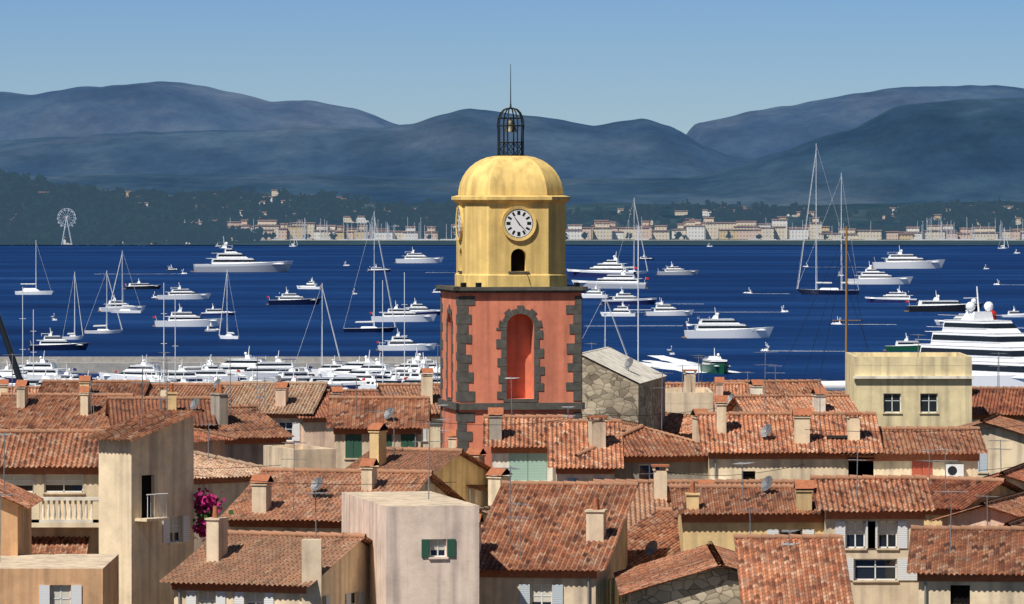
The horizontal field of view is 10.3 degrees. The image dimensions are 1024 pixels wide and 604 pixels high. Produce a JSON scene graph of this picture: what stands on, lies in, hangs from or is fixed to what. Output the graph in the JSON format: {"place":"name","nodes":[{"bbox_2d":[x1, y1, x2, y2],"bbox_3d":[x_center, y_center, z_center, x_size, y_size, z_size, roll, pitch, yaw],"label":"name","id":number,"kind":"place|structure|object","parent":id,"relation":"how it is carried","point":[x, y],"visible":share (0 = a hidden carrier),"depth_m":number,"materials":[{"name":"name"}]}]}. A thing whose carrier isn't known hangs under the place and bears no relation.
{"place":"outdoors","nodes":[
{"label":"outdoors","id":0,"kind":"place"},
{"bbox_2d":[0,108,752,178],"bbox_3d":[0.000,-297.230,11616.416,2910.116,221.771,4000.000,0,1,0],"label":"mountain","id":1,"kind":"structure","parent":0,"point":[457,144],"depth_m":11410.54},
{"bbox_2d":[0,245,1023,381],"bbox_3d":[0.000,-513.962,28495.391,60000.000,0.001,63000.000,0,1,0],"label":"sea","id":2,"kind":"structure","parent":0,"point":[724,279],"depth_m":2125.18,"materials":[{"name":"blue liquid"}]},
{"bbox_2d":[0,272,627,388],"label":"moored boats","id":3,"kind":"object","parent":2,"relation":"on","point":[331,371],"visible":0.42,"depth_m":1189.62,"materials":[{"name":"plastic"}]},
{"bbox_2d":[15,149,1023,373],"bbox_3d":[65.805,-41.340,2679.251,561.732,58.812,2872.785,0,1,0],"label":"anchored yachts","id":4,"kind":"object","parent":2,"relation":"on","point":[614,273],"visible":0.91,"depth_m":1893.07,"materials":[{"name":"plastic"}]},
{"bbox_2d":[638,225,869,390],"bbox_3d":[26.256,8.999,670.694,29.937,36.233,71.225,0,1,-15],"label":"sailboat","id":5,"kind":"object","parent":2,"relation":"on","point":[834,385],"visible":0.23,"depth_m":640.11,"materials":[{"name":"wood"}]},
{"bbox_2d":[915,286,1023,386],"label":"superyacht","id":6,"kind":"object","parent":2,"relation":"on","point":[979,336],"visible":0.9,"depth_m":1095.71,"materials":[{"name":"metal"}]},
{"bbox_2d":[0,81,1023,158],"bbox_3d":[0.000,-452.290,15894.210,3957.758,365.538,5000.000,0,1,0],"label":"mountain","id":7,"kind":"structure","parent":0,"point":[155,106],"depth_m":16003.76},
{"bbox_2d":[0,203,1023,244],"bbox_3d":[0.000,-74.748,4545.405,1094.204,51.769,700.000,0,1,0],"label":"shoreline","id":8,"kind":"structure","parent":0,"point":[670,241],"depth_m":4380.24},
{"bbox_2d":[57,208,76,244],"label":"ferris wheel","id":9,"kind":"object","parent":8,"relation":"on","point":[67,219],"visible":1,"depth_m":4168.34,"materials":[{"name":"metal"}]},
{"bbox_2d":[0,0,1023,133],"label":"sky","id":10,"kind":"structure","parent":0,"point":[680,65],"materials":[{"name":"blue"}]},
{"bbox_2d":[30,97,1023,206],"bbox_3d":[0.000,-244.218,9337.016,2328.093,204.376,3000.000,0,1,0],"label":"mountain","id":11,"kind":"structure","parent":0,"point":[966,150],"depth_m":9177.80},
{"bbox_2d":[47,184,1023,230],"bbox_3d":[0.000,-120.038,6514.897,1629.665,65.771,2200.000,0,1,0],"label":"buildings","id":12,"kind":"structure","parent":0,"point":[860,219],"depth_m":6272.55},
{"bbox_2d":[419,231,999,236],"bbox_3d":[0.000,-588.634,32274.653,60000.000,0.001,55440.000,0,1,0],"label":"ground","id":13,"kind":"structure","parent":0,"point":[670,234],"depth_m":5122.76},
{"bbox_2d":[0,334,1023,603],"bbox_3d":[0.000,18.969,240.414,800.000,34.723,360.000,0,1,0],"label":"town buildings","id":14,"kind":"structure","parent":13,"relation":"on","point":[890,478],"depth_m":217.58,"materials":[{"name":"tile"}]},
{"bbox_2d":[435,64,587,466],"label":"bell tower","id":15,"kind":"structure","parent":14,"relation":"on","point":[510,302],"depth_m":270.49,"materials":[{"name":"paint"}]},
{"bbox_2d":[0,169,1023,245],"bbox_3d":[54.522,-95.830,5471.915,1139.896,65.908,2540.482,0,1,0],"label":"shore town","id":16,"kind":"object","parent":13,"relation":"on","point":[149,217],"visible":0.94,"depth_m":4599.80,"materials":[{"name":"stone"}]},
{"bbox_2d":[987,310,996,319],"bbox_3d":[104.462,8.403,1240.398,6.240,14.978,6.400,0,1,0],"label":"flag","id":17,"kind":"object","parent":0,"point":[994,313],"visible":0.15,"depth_m":1239.44,"materials":[{"name":"fabric"}]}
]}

